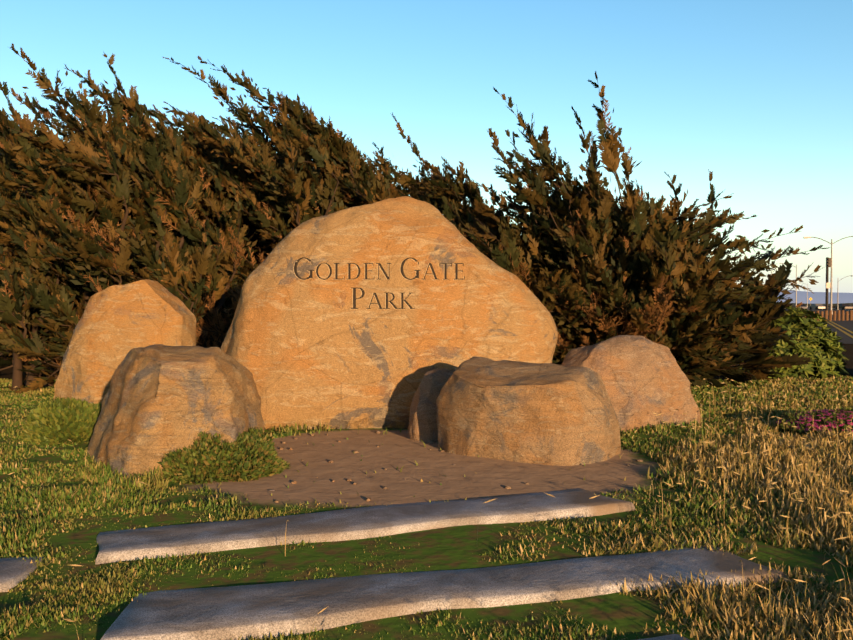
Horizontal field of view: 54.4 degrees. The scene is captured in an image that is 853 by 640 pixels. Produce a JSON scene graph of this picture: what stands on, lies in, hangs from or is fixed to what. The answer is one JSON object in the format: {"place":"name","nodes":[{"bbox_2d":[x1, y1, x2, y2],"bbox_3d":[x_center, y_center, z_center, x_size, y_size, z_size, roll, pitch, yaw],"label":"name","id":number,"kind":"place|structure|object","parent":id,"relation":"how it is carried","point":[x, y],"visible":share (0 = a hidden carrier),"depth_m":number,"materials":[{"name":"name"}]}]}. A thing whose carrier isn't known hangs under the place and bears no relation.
{"place":"outdoors","nodes":[
{"label":"outdoors","id":0,"kind":"place"},
{"bbox_2d":[0,306,852,639],"bbox_3d":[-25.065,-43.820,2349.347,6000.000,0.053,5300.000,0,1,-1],"label":"ground","id":1,"kind":"structure","parent":0,"point":[452,546],"depth_m":4.47,"materials":[{"name":"green plant"}]},
{"bbox_2d":[0,557,43,591],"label":"slab","id":2,"kind":"structure","parent":1,"relation":"on","point":[13,571],"depth_m":3.94,"materials":[{"name":"stone"}]},
{"bbox_2d":[53,279,195,403],"bbox_3d":[-3.845,0.406,10.652,1.741,1.856,1.065,0,1,-1],"label":"boulder","id":3,"kind":"object","parent":1,"relation":"on","point":[116,324],"visible":0.62,"depth_m":10.28,"materials":[{"name":"beige stone"}]},
{"bbox_2d":[87,344,264,479],"bbox_3d":[-2.073,0.793,6.978,1.390,1.182,2.002,-1,1,-29],"label":"boulder","id":4,"kind":"object","parent":1,"relation":"on","point":[159,401],"visible":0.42,"depth_m":6.40,"materials":[{"name":"beige stone"}]},
{"bbox_2d":[157,426,290,484],"bbox_3d":[-1.609,0.996,6.406,1.117,0.446,1.072,0,1,-1],"label":"bush","id":5,"kind":"object","parent":1,"relation":"on","point":[258,443],"depth_m":6.04,"materials":[{"name":"green plant"}]},
{"bbox_2d":[0,43,511,392],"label":"tree","id":6,"kind":"object","parent":1,"relation":"on","point":[183,181],"depth_m":12.95,"materials":[{"name":"plant"}]},
{"bbox_2d":[95,488,634,564],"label":"slab","id":7,"kind":"structure","parent":1,"relation":"on","point":[326,526],"depth_m":4.71,"materials":[{"name":"stone"}]},
{"bbox_2d":[220,196,557,429],"bbox_3d":[-0.431,0.015,9.263,3.780,2.774,1.589,0,1,-1],"label":"boulder","id":8,"kind":"object","parent":1,"relation":"on","point":[313,351],"visible":0.71,"depth_m":8.61,"materials":[{"name":"beige stone"}]},
{"bbox_2d":[293,257,464,279],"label":"engraved lettering","id":9,"kind":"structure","parent":8,"relation":"on","point":[383,270],"depth_m":8.67,"materials":[{"name":"black"}]},
{"bbox_2d":[350,288,414,308],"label":"engraved lettering","id":10,"kind":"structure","parent":8,"relation":"on","point":[376,297],"depth_m":8.60,"materials":[{"name":"black"}]},
{"bbox_2d":[408,368,452,441],"bbox_3d":[0.108,0.871,8.006,0.570,0.808,0.549,0,1,-1],"label":"boulder","id":11,"kind":"object","parent":1,"relation":"on","point":[422,426],"visible":0.44,"depth_m":7.79,"materials":[{"name":"grey stone"}]},
{"bbox_2d":[101,545,787,639],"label":"slab","id":12,"kind":"structure","parent":1,"relation":"on","point":[232,612],"depth_m":3.58,"materials":[{"name":"stone"}]},
{"bbox_2d":[268,431,642,501],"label":"dirt pebbles","id":13,"kind":"object","parent":1,"relation":"on","point":[385,487],"depth_m":6.63,"materials":[{"name":"brown stone"}]},
{"bbox_2d":[436,356,620,465],"bbox_3d":[0.888,0.842,7.337,1.589,0.988,1.270,1,1,31],"label":"boulder","id":14,"kind":"object","parent":1,"relation":"on","point":[540,413],"visible":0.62,"depth_m":6.83,"materials":[{"name":"beige stone"}]},
{"bbox_2d":[561,335,700,431],"bbox_3d":[1.973,0.741,8.932,1.730,1.165,1.158,-1,1,-32],"label":"boulder","id":15,"kind":"object","parent":1,"relation":"on","point":[644,379],"visible":0.46,"depth_m":8.55,"materials":[{"name":"beige stone"}]},
{"bbox_2d":[433,71,829,389],"bbox_3d":[3.136,-1.124,12.427,6.074,4.961,5.219,0,1,-1],"label":"tree","id":16,"kind":"object","parent":1,"relation":"on","point":[603,230],"depth_m":11.78,"materials":[{"name":"plant"}]},
{"bbox_2d":[637,634,688,639],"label":"slab","id":17,"kind":"structure","parent":1,"relation":"on","point":[673,637],"depth_m":3.15,"materials":[{"name":"stone"}]},
{"bbox_2d":[718,305,850,378],"bbox_3d":[6.485,0.387,15.172,2.449,1.399,2.059,0,1,-1],"label":"broadleaf shrub","id":18,"kind":"object","parent":1,"relation":"on","point":[830,342],"depth_m":14.55,"materials":[{"name":"green plant"}]},
{"bbox_2d":[776,407,852,435],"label":"ice plant patch","id":19,"kind":"object","parent":1,"relation":"on","point":[827,416],"depth_m":8.37,"materials":[{"name":"pink plant"}]},
{"bbox_2d":[798,310,852,320],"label":"fence","id":20,"kind":"object","parent":1,"relation":"on","point":[847,316],"visible":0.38,"depth_m":64.16,"materials":[{"name":"brown wood"}]},
{"bbox_2d":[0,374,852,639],"bbox_3d":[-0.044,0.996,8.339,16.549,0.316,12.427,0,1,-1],"label":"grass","id":21,"kind":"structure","parent":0,"point":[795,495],"depth_m":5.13,"materials":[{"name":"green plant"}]},
{"bbox_2d":[18,396,101,444],"bbox_3d":[-3.406,0.974,8.099,0.929,0.452,1.166,0,1,-1],"label":"bush","id":22,"kind":"object","parent":21,"relation":"on","point":[45,424],"depth_m":7.72,"materials":[{"name":"green plant"}]},
{"bbox_2d":[0,0,852,292],"label":"sky","id":23,"kind":"structure","parent":0,"point":[757,95],"materials":[{"name":"blue"}]},
{"bbox_2d":[776,291,852,303],"bbox_3d":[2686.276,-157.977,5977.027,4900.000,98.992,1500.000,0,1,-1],"label":"hills","id":24,"kind":"structure","parent":0,"point":[818,297],"depth_m":5391.47,"materials":[{"name":"blue"}]},
{"bbox_2d":[778,302,852,305],"bbox_3d":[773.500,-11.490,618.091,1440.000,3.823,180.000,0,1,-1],"label":"dune scrub","id":25,"kind":"object","parent":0,"point":[850,304],"visible":0.02,"depth_m":554.65,"materials":[{"name":"green"}]},
{"bbox_2d":[785,306,852,343],"bbox_3d":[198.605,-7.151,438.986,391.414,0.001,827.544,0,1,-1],"label":"road asphalt","id":26,"kind":"structure","parent":0,"point":[847,339],"depth_m":47.25,"materials":[{"name":"grey asphalt"}]},
{"bbox_2d":[779,263,796,306],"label":"lamp standard","id":27,"kind":"object","parent":26,"relation":"on","point":[796,282],"visible":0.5,"depth_m":166.52,"materials":[{"name":"silver metal"}]},
{"bbox_2d":[792,304,806,309],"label":"car body","id":28,"kind":"object","parent":26,"relation":"on","point":[803,306],"visible":0.42,"depth_m":184.98,"materials":[{"name":"blue paint"}]},
{"bbox_2d":[809,304,824,309],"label":"car body","id":29,"kind":"object","parent":26,"relation":"on","point":[817,306],"visible":0.94,"depth_m":187.98,"materials":[{"name":"grey paint"}]},
{"bbox_2d":[824,257,831,314],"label":"signal pole","id":30,"kind":"object","parent":26,"relation":"on","point":[828,262],"visible":0.71,"depth_m":94.21,"materials":[{"name":"grey metal"}]},
{"bbox_2d":[803,236,852,314],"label":"lamp standard","id":31,"kind":"object","parent":26,"relation":"on","point":[831,243],"visible":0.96,"depth_m":101.28,"materials":[{"name":"silver metal"}]},
{"bbox_2d":[809,310,852,333],"bbox_3d":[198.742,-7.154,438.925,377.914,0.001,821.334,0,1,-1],"label":"road centre line","id":32,"kind":"object","parent":26,"relation":"on","point":[841,326],"visible":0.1,"depth_m":45.09,"materials":[{"name":"yellow paint"}]},
{"bbox_2d":[827,321,852,337],"bbox_3d":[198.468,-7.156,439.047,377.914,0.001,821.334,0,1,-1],"label":"road centre line","id":33,"kind":"object","parent":26,"relation":"on","point":[846,333],"visible":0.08,"depth_m":39.97,"materials":[{"name":"yellow paint"}]},
{"bbox_2d":[835,304,852,309],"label":"car body","id":34,"kind":"object","parent":26,"relation":"on","point":[844,306],"visible":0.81,"depth_m":186.03,"materials":[{"name":"grey paint"}]},
{"bbox_2d":[837,275,852,309],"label":"lamp standard","id":35,"kind":"object","parent":26,"relation":"on","point":[837,292],"visible":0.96,"depth_m":122.48,"materials":[{"name":"silver metal"}]}
]}

